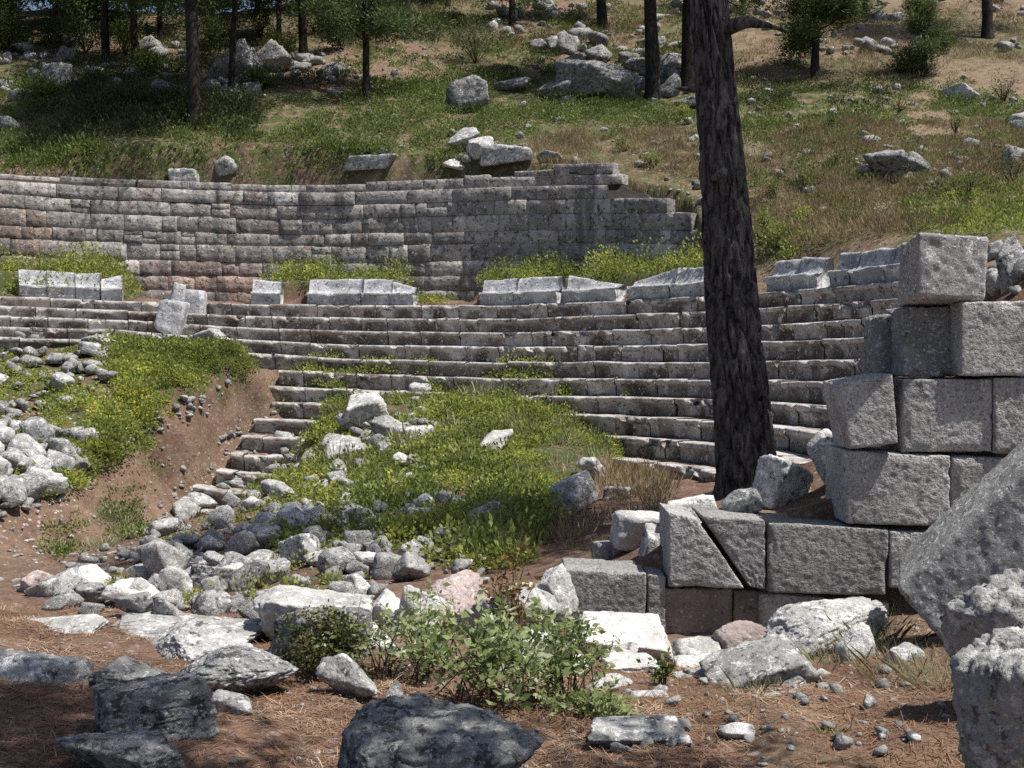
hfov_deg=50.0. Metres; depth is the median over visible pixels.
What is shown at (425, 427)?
stone slab
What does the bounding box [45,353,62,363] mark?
rubble stone
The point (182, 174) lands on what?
stone slab
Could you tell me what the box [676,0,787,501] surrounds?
pine tree
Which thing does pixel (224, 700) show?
boulder
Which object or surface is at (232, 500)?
rubble stone
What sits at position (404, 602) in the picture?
boulder
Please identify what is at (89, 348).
rubble stone
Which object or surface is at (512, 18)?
pine tree
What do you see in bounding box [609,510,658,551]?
stone block
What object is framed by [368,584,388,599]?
rubble stone
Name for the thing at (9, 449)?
rubble stone
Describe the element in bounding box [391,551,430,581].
boulder
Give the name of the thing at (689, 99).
rubble stone
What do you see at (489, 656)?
shrub
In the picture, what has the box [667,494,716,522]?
stone slab
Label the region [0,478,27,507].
rubble stone
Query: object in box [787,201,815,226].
bush
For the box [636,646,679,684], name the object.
shrub
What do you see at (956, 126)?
bush
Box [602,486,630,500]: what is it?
stone slab
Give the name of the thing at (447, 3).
pine tree
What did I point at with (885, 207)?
bush
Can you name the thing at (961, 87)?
boulder
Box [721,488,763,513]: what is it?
boulder
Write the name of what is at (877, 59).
dry grass
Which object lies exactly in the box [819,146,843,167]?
bush
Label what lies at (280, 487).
rubble stone
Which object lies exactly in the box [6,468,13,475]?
rubble stone
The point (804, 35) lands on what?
pine tree
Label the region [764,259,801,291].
backed bench
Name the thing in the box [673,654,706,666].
stone slab
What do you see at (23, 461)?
rubble stone
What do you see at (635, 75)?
rubble stone
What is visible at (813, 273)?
backed bench
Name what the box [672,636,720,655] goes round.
stone slab
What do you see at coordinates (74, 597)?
rubble stone
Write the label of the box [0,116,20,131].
boulder
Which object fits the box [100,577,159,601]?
boulder
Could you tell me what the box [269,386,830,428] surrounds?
seat row
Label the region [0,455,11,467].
rubble stone
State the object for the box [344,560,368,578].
rubble stone
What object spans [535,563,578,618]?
boulder
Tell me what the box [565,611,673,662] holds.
stone slab
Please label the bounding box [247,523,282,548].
boulder
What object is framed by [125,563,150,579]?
rubble stone
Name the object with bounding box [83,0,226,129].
pine tree
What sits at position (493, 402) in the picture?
ground cover
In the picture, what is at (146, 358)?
ground cover
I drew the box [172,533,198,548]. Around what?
rubble stone
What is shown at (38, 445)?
rubble stone
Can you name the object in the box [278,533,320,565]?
boulder
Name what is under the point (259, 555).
rubble stone
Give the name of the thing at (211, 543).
rubble stone
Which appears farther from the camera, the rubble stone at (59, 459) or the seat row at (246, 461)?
the seat row at (246, 461)
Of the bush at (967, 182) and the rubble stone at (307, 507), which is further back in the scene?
the bush at (967, 182)
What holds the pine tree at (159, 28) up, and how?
on the ground at (238, 406)
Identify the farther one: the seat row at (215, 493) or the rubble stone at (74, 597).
the seat row at (215, 493)
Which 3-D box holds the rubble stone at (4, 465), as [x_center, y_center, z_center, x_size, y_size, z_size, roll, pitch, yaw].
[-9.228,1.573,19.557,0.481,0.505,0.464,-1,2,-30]
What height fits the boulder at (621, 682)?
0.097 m
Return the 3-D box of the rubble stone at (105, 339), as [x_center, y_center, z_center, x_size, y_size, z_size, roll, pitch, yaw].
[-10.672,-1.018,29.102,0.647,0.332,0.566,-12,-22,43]
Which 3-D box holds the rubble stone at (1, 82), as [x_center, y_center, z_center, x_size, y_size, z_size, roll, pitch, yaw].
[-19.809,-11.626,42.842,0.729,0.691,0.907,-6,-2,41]
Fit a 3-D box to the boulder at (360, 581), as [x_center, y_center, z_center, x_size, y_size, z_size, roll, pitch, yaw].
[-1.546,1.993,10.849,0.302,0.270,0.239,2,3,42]
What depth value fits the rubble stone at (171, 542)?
15.46 m
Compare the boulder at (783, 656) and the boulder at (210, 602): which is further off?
the boulder at (210, 602)
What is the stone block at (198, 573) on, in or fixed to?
on the ground at (238, 406)
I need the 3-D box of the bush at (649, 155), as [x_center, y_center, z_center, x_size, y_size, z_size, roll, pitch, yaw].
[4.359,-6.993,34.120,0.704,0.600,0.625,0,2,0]
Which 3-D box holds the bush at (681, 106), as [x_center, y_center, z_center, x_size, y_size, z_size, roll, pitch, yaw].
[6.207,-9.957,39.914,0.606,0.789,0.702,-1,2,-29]
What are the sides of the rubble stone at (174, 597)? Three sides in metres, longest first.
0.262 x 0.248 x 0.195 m
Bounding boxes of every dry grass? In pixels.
[31,366,274,551]
[288,375,620,556]
[342,0,1023,86]
[456,120,699,176]
[541,452,692,548]
[688,111,1023,247]
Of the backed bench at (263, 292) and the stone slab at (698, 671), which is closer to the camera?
the stone slab at (698, 671)
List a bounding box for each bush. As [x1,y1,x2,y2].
[0,0,35,52]
[17,69,66,99]
[22,0,86,48]
[52,7,116,51]
[69,65,113,85]
[109,9,152,53]
[128,46,167,75]
[198,11,236,47]
[237,61,284,90]
[238,0,275,37]
[251,22,299,53]
[285,1,332,34]
[311,9,361,49]
[443,0,504,63]
[612,133,637,151]
[641,151,662,166]
[676,100,688,118]
[753,203,774,228]
[765,173,782,195]
[766,214,795,247]
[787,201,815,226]
[793,165,813,189]
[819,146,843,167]
[821,109,843,126]
[830,203,869,219]
[869,200,895,212]
[877,111,896,121]
[880,92,925,111]
[881,0,964,78]
[934,74,957,91]
[944,104,969,134]
[944,161,991,194]
[983,68,1020,103]
[986,145,1023,183]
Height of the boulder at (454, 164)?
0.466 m
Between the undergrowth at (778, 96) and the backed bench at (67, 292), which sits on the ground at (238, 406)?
the undergrowth at (778, 96)
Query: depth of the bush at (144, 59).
44.16 m
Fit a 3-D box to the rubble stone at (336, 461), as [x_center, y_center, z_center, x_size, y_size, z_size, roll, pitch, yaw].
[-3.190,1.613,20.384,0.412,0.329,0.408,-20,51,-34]
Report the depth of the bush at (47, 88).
40.22 m
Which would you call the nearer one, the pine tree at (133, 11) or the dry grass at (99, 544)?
the dry grass at (99, 544)
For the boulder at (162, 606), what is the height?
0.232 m
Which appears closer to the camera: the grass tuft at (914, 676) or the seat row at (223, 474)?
the grass tuft at (914, 676)
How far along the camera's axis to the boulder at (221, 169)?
35.90 m
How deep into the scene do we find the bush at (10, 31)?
48.44 m
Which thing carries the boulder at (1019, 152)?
on the ground at (238, 406)
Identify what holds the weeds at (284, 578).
on the ground at (238, 406)
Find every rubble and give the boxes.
[0,0,1023,229]
[0,245,1023,758]
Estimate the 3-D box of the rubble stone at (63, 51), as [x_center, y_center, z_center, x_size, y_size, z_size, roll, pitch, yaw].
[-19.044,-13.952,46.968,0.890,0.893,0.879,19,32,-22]
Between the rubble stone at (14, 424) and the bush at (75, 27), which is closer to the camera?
the rubble stone at (14, 424)
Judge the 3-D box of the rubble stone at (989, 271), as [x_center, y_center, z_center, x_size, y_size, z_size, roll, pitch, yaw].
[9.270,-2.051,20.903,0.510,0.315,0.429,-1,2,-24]
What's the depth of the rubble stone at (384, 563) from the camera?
12.02 m
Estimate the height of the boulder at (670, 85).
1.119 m
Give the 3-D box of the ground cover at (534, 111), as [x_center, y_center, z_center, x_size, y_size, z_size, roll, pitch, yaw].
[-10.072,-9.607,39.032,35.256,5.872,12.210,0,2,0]
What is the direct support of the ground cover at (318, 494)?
on the ground at (238, 406)
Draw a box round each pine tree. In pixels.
[0,0,20,48]
[0,0,65,45]
[20,0,128,30]
[42,0,154,59]
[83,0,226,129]
[99,0,227,66]
[110,0,122,20]
[129,0,237,87]
[157,4,163,40]
[183,0,248,14]
[244,0,319,38]
[276,0,374,52]
[290,0,455,98]
[403,0,411,37]
[444,0,450,6]
[477,0,555,26]
[596,0,607,28]
[644,0,662,99]
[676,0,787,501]
[681,0,791,86]
[767,0,889,80]
[980,0,994,38]
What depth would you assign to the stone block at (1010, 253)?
16.43 m
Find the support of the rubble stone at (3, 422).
on the ground at (238, 406)
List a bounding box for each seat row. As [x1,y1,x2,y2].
[0,282,898,319]
[0,299,900,332]
[0,316,867,346]
[0,327,864,362]
[0,337,860,380]
[193,484,261,504]
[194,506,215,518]
[216,468,282,489]
[230,451,286,471]
[241,435,715,481]
[254,418,811,465]
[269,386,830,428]
[275,402,831,454]
[279,370,825,402]
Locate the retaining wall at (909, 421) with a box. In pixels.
[562,301,1023,632]
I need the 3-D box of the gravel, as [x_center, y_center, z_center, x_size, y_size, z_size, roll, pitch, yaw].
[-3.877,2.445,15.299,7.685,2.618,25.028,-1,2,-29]
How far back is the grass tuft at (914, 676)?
6.27 m
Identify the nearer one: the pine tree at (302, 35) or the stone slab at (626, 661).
the stone slab at (626, 661)
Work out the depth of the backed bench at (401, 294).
32.78 m
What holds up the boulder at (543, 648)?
on the ground at (238, 406)
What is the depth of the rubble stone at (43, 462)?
20.50 m
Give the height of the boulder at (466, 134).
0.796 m
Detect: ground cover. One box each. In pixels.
[0,67,696,171]
[0,129,505,180]
[0,214,826,298]
[0,336,252,476]
[40,328,259,499]
[231,446,411,552]
[274,284,633,413]
[294,387,632,575]
[333,0,682,94]
[696,76,1023,248]
[899,172,1023,234]
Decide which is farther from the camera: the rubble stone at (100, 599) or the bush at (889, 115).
the bush at (889, 115)
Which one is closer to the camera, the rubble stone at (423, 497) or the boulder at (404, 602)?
the boulder at (404, 602)
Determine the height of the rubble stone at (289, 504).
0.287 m
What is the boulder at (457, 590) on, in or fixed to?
on the ground at (238, 406)
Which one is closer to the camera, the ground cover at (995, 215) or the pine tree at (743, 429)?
the pine tree at (743, 429)
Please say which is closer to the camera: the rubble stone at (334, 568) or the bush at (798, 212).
the rubble stone at (334, 568)
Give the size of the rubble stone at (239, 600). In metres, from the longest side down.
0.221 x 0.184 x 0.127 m
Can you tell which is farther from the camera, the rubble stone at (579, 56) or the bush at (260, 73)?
the rubble stone at (579, 56)
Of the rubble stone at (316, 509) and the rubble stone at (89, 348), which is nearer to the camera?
the rubble stone at (316, 509)
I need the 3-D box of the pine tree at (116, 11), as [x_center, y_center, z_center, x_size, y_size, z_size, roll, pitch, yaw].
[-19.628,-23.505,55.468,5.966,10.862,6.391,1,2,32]
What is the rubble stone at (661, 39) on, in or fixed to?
on the ground at (238, 406)
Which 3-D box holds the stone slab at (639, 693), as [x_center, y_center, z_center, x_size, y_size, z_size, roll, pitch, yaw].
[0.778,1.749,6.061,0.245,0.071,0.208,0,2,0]
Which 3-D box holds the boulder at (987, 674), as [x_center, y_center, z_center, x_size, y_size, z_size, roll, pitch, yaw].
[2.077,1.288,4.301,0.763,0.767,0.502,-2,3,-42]
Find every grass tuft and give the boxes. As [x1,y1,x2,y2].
[692,666,805,695]
[798,636,871,669]
[803,605,936,655]
[807,720,850,735]
[839,636,951,694]
[874,642,953,691]
[886,611,912,631]
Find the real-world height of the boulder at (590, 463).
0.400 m
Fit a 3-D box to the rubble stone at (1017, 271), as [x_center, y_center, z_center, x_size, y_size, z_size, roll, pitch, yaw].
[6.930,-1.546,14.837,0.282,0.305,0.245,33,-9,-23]
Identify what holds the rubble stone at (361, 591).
on the ground at (238, 406)
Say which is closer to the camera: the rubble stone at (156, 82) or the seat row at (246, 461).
the seat row at (246, 461)
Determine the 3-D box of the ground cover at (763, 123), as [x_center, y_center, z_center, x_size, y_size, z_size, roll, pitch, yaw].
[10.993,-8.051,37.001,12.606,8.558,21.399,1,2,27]
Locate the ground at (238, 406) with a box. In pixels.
[0,0,1023,767]
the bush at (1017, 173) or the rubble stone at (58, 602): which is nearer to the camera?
the rubble stone at (58, 602)
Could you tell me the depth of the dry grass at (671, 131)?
35.97 m
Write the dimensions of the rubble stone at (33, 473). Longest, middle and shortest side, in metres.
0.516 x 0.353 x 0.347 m
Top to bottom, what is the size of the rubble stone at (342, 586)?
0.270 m
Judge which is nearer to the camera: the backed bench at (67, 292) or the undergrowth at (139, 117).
the backed bench at (67, 292)
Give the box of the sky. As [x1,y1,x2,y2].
[17,0,288,12]
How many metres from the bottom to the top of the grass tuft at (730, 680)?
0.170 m
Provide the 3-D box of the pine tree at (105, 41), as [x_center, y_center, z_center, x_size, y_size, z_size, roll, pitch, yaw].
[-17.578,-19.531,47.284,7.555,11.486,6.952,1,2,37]
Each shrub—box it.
[270,598,392,681]
[311,600,439,681]
[360,577,495,687]
[387,586,623,716]
[474,530,543,640]
[507,610,621,705]
[522,672,643,720]
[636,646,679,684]
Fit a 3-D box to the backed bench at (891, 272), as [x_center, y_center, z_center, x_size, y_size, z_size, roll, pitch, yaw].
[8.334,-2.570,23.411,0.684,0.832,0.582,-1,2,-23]
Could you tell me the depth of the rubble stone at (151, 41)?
49.26 m
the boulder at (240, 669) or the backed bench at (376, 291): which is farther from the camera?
the backed bench at (376, 291)
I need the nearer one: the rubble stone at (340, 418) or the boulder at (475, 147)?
the rubble stone at (340, 418)
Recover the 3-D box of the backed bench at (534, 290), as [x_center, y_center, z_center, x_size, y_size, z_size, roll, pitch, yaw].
[0.772,-2.673,31.509,1.406,0.832,0.681,1,2,27]
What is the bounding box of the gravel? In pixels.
[0,444,951,767]
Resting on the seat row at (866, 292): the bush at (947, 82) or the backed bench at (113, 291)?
the backed bench at (113, 291)
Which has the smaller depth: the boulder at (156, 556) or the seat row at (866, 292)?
the boulder at (156, 556)
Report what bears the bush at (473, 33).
on the ground at (238, 406)
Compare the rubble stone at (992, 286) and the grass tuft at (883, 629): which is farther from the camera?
the rubble stone at (992, 286)
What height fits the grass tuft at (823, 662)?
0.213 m
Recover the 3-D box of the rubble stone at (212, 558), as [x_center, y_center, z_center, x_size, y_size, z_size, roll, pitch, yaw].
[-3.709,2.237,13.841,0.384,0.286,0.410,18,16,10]
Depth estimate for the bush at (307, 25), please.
53.03 m
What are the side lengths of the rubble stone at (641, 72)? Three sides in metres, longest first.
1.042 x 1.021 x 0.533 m
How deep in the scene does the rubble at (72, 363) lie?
16.30 m
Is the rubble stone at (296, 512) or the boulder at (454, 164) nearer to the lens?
the rubble stone at (296, 512)
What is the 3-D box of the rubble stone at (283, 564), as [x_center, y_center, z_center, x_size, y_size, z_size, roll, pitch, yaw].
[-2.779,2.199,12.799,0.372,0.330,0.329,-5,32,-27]
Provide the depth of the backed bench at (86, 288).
32.20 m
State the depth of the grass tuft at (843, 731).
5.29 m
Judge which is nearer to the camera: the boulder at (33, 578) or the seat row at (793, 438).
the boulder at (33, 578)
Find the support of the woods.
on the ground at (238, 406)
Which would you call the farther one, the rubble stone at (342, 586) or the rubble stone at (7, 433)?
the rubble stone at (7, 433)
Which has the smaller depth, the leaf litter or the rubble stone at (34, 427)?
the leaf litter
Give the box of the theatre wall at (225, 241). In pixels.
[0,163,698,302]
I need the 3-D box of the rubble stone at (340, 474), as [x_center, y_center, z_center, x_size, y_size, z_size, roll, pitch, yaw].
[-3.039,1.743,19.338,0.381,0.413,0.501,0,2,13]
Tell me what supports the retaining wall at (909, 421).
on the ground at (238, 406)
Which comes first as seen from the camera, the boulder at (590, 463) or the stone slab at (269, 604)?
the stone slab at (269, 604)
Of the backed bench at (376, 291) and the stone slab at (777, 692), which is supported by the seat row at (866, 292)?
the backed bench at (376, 291)
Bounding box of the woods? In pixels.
[2,0,349,39]
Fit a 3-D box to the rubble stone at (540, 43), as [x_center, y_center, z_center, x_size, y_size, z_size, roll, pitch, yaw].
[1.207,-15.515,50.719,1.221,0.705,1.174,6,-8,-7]
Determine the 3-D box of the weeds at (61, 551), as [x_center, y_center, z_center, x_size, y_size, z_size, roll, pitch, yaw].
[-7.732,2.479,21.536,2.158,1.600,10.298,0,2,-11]
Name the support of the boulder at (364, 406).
on the ground at (238, 406)
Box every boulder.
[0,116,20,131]
[0,649,94,685]
[20,570,53,589]
[55,729,184,767]
[75,582,106,602]
[78,564,110,584]
[88,655,166,684]
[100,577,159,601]
[113,591,153,612]
[136,539,190,575]
[151,617,252,662]
[153,596,182,615]
[157,566,192,595]
[178,645,298,693]
[190,589,233,615]
[206,38,263,80]
[211,689,253,715]
[215,155,237,175]
[227,561,269,591]
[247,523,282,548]
[257,39,292,70]
[276,504,302,519]
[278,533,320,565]
[315,653,377,697]
[318,546,355,574]
[325,435,364,462]
[337,692,543,767]
[344,392,388,427]
[344,573,369,589]
[368,414,405,436]
[370,622,397,650]
[372,588,399,628]
[385,680,403,697]
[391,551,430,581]
[395,585,444,635]
[425,569,489,627]
[443,159,464,169]
[446,75,488,112]
[448,127,478,148]
[455,582,565,641]
[466,136,493,159]
[467,500,506,521]
[479,429,512,450]
[480,629,557,672]
[491,77,530,90]
[535,80,572,99]
[554,59,634,99]
[576,457,604,478]
[594,673,632,688]
[604,642,638,653]
[661,73,680,97]
[711,620,766,648]
[717,722,754,738]
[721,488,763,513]
[763,596,887,656]
[783,676,806,686]
[806,429,838,483]
[817,668,829,674]
[835,622,876,660]
[863,150,908,174]
[881,642,925,663]
[906,151,929,173]
[938,82,979,100]
[939,568,1023,657]
[949,626,1023,767]
[998,146,1023,166]
[1007,112,1023,128]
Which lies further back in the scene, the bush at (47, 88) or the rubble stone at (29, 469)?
the bush at (47, 88)
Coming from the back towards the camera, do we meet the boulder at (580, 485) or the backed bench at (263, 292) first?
the backed bench at (263, 292)
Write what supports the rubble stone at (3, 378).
on the ground at (238, 406)
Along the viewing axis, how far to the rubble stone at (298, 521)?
15.05 m
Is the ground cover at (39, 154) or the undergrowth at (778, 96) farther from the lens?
the undergrowth at (778, 96)
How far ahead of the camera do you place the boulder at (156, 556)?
13.15 m
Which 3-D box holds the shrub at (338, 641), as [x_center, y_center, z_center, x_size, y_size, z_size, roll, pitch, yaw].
[-1.079,1.540,6.599,0.736,0.451,0.717,0,2,0]
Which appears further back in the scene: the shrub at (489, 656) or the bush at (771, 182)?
the bush at (771, 182)
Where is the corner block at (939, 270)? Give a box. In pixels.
[897,233,988,307]
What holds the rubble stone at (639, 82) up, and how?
on the ground at (238, 406)
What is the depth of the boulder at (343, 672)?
6.01 m
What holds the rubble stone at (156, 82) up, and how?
on the ground at (238, 406)
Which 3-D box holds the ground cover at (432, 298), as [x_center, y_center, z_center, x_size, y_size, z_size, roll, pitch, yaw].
[-2.659,-1.064,29.654,7.176,3.889,11.910,-1,2,-27]
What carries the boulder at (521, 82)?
on the ground at (238, 406)
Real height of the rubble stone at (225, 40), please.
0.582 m
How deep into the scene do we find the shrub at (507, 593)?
6.64 m
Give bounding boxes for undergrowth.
[0,15,350,91]
[14,64,268,159]
[357,4,565,85]
[734,65,932,116]
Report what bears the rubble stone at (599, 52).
on the ground at (238, 406)
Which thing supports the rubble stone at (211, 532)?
on the ground at (238, 406)
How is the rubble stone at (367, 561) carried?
on the ground at (238, 406)
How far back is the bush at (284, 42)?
47.01 m
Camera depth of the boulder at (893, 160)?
31.94 m
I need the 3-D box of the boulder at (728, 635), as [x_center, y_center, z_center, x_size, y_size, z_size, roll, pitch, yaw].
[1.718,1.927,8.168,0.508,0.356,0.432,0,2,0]
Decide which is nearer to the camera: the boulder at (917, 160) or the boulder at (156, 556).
the boulder at (156, 556)
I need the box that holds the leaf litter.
[0,599,964,767]
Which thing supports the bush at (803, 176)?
on the ground at (238, 406)
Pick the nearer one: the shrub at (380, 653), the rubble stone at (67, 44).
the shrub at (380, 653)
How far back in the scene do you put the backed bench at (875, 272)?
23.86 m
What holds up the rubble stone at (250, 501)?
on the ground at (238, 406)
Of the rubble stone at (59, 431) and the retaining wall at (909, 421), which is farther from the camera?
the rubble stone at (59, 431)
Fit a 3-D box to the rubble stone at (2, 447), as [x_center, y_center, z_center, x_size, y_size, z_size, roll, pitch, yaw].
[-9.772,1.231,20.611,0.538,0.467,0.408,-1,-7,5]
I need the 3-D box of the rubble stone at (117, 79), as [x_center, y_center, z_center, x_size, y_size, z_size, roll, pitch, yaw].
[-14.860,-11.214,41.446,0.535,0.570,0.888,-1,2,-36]
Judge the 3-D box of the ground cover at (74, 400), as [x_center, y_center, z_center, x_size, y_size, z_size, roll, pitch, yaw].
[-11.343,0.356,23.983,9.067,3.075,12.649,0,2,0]
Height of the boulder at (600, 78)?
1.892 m
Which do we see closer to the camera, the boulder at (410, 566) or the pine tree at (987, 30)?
the boulder at (410, 566)
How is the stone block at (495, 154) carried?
on the ground at (238, 406)
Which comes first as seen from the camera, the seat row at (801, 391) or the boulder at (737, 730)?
the boulder at (737, 730)
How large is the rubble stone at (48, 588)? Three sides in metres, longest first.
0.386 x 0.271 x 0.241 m
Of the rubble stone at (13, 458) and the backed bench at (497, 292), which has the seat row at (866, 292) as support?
the backed bench at (497, 292)
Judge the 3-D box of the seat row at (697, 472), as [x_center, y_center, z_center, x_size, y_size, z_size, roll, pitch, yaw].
[-0.104,1.728,23.812,16.185,0.571,3.724,2,3,44]
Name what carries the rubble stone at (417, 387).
on the ground at (238, 406)
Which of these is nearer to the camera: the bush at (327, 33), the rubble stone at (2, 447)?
the rubble stone at (2, 447)
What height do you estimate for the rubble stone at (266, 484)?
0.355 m
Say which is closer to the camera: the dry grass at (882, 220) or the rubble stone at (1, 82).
the dry grass at (882, 220)
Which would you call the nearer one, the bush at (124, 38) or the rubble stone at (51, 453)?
the rubble stone at (51, 453)
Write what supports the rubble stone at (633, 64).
on the ground at (238, 406)
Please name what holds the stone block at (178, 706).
on the ground at (238, 406)
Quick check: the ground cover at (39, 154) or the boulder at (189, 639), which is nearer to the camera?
the boulder at (189, 639)
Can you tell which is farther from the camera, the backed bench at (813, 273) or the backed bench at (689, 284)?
the backed bench at (689, 284)
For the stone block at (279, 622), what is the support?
on the ground at (238, 406)
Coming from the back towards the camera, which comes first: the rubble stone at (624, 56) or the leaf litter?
the rubble stone at (624, 56)
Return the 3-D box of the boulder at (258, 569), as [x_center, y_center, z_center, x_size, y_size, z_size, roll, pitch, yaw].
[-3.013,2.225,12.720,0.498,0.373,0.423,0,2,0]
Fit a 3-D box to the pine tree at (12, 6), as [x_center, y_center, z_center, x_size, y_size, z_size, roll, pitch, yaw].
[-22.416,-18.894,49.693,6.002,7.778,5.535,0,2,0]
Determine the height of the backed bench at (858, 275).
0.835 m
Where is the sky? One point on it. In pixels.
(40, 4)
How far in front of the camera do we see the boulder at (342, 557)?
12.49 m
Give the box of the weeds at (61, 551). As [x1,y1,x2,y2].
[34,454,193,563]
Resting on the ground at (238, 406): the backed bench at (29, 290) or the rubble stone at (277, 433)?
the rubble stone at (277, 433)
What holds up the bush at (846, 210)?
on the ground at (238, 406)
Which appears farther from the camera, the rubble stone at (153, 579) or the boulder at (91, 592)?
the rubble stone at (153, 579)
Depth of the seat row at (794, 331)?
30.35 m
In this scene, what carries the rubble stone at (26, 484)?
on the ground at (238, 406)
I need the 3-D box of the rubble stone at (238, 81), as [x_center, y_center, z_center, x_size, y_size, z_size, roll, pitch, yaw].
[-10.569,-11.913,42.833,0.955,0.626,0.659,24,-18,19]
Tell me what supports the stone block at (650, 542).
on the ground at (238, 406)
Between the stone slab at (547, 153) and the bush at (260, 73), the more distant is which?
the bush at (260, 73)
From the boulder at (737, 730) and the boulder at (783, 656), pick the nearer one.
the boulder at (737, 730)
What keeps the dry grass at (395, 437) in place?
on the ground at (238, 406)
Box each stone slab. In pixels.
[30,614,108,633]
[114,611,264,642]
[154,299,189,334]
[167,168,199,181]
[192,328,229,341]
[253,584,374,641]
[403,425,434,441]
[407,507,444,530]
[536,150,562,161]
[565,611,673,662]
[587,715,693,746]
[590,541,622,559]
[600,651,663,672]
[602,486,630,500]
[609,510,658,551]
[630,690,668,696]
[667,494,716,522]
[670,666,703,677]
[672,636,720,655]
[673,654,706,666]
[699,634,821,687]
[765,689,800,695]
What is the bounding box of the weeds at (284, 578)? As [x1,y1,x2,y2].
[104,480,373,603]
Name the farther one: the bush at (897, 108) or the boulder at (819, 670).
the bush at (897, 108)
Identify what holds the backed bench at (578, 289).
on the seat row at (866, 292)
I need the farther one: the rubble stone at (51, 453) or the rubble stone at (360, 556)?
the rubble stone at (51, 453)
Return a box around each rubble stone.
[0,79,12,86]
[0,373,8,385]
[0,419,8,425]
[0,426,14,450]
[0,441,4,452]
[0,451,23,467]
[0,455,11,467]
[0,460,8,475]
[0,476,16,503]
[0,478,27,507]
[5,433,33,450]
[6,447,23,453]
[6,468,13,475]
[7,420,22,433]
[8,474,28,491]
[13,454,28,471]
[19,416,54,443]
[22,446,43,456]
[22,454,53,472]
[22,470,43,478]
[24,466,48,473]
[25,578,58,596]
[26,67,40,79]
[26,474,47,499]
[33,440,46,456]
[41,594,66,610]
[43,469,68,495]
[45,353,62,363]
[46,449,74,462]
[48,438,76,458]
[49,424,62,437]
[50,372,74,390]
[50,452,74,472]
[50,567,82,595]
[54,45,77,63]
[59,586,84,607]
[61,36,80,46]
[61,426,99,443]
[71,563,91,567]
[75,454,92,468]
[78,341,100,355]
[78,602,105,614]
[81,333,109,341]
[97,596,106,602]
[101,338,115,344]
[113,77,124,85]
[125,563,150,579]
[129,577,149,590]
[138,35,162,53]
[147,574,158,589]
[148,517,178,536]
[150,78,177,92]
[152,589,183,609]
[168,539,182,544]
[172,496,198,519]
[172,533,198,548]
[172,541,192,561]
[183,536,200,546]
[186,491,217,507]
[194,529,223,549]
[200,575,223,591]
[201,535,225,551]
[203,551,223,565]
[206,505,234,527]
[218,551,252,566]
[219,37,229,47]
[221,491,241,507]
[223,562,243,568]
[224,478,252,488]
[230,593,245,607]
[235,76,248,83]
[237,601,258,617]
[242,81,261,94]
[242,496,257,507]
[246,549,273,561]
[255,512,276,523]
[260,479,278,495]
[260,558,290,586]
[262,502,281,512]
[263,462,281,472]
[269,481,293,501]
[273,430,293,436]
[276,507,318,537]
[279,502,301,509]
[288,62,310,72]
[288,574,310,586]
[290,519,309,534]
[300,447,318,462]
[300,525,325,547]
[302,503,313,512]
[303,551,320,566]
[309,506,324,513]
[317,62,340,78]
[320,433,339,448]
[324,531,338,540]
[324,565,341,581]
[326,470,345,486]
[326,581,355,592]
[329,458,347,475]
[336,540,347,546]
[337,413,357,429]
[339,492,355,504]
[339,508,352,521]
[343,530,371,551]
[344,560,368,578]
[347,508,372,525]
[353,551,375,561]
[354,588,367,594]
[361,557,373,571]
[366,543,380,552]
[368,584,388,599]
[371,531,379,539]
[371,535,392,551]
[371,552,400,579]
[392,452,407,466]
[397,536,433,559]
[408,382,430,391]
[413,493,433,507]
[434,490,459,507]
[525,38,546,50]
[545,36,557,51]
[554,30,579,52]
[564,53,585,60]
[584,44,612,62]
[588,31,608,45]
[618,51,639,65]
[624,57,644,70]
[628,70,637,78]
[633,76,644,91]
[636,36,665,49]
[637,48,644,57]
[638,68,661,76]
[660,53,680,70]
[664,65,680,78]
[674,95,695,107]
[985,271,999,296]
[986,268,996,276]
[988,240,1002,260]
[1010,257,1023,278]
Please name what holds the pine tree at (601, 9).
on the ground at (238, 406)
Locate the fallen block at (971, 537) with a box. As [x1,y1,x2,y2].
[898,439,1023,641]
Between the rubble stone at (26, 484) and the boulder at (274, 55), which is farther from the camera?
the boulder at (274, 55)
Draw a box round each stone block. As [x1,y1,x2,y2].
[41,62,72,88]
[90,672,219,740]
[168,282,185,301]
[184,289,206,313]
[190,564,236,590]
[267,607,372,667]
[342,153,396,170]
[480,144,532,166]
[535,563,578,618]
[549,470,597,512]
[638,523,659,556]
[752,454,813,509]
[995,232,1023,294]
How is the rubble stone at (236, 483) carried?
on the ground at (238, 406)
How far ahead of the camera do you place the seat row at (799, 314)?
30.82 m
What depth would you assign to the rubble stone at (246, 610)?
7.97 m
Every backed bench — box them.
[18,269,46,296]
[47,271,74,298]
[75,273,99,299]
[101,276,122,300]
[251,279,283,304]
[307,279,364,305]
[361,279,394,305]
[389,282,418,304]
[479,278,520,305]
[513,276,565,304]
[562,276,626,302]
[627,268,677,300]
[669,267,703,297]
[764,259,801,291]
[790,257,833,289]
[828,252,861,287]
[848,249,877,285]
[864,248,895,283]
[882,245,899,282]
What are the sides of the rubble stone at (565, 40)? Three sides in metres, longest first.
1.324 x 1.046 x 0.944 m
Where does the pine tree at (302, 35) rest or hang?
on the ground at (238, 406)
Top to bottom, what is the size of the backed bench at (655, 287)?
0.850 m
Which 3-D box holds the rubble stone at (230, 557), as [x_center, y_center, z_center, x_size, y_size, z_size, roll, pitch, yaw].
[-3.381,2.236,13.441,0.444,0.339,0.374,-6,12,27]
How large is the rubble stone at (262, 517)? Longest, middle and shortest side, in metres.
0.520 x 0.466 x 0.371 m
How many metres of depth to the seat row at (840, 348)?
29.32 m
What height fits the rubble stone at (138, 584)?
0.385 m
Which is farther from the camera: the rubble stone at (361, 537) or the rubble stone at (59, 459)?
the rubble stone at (59, 459)

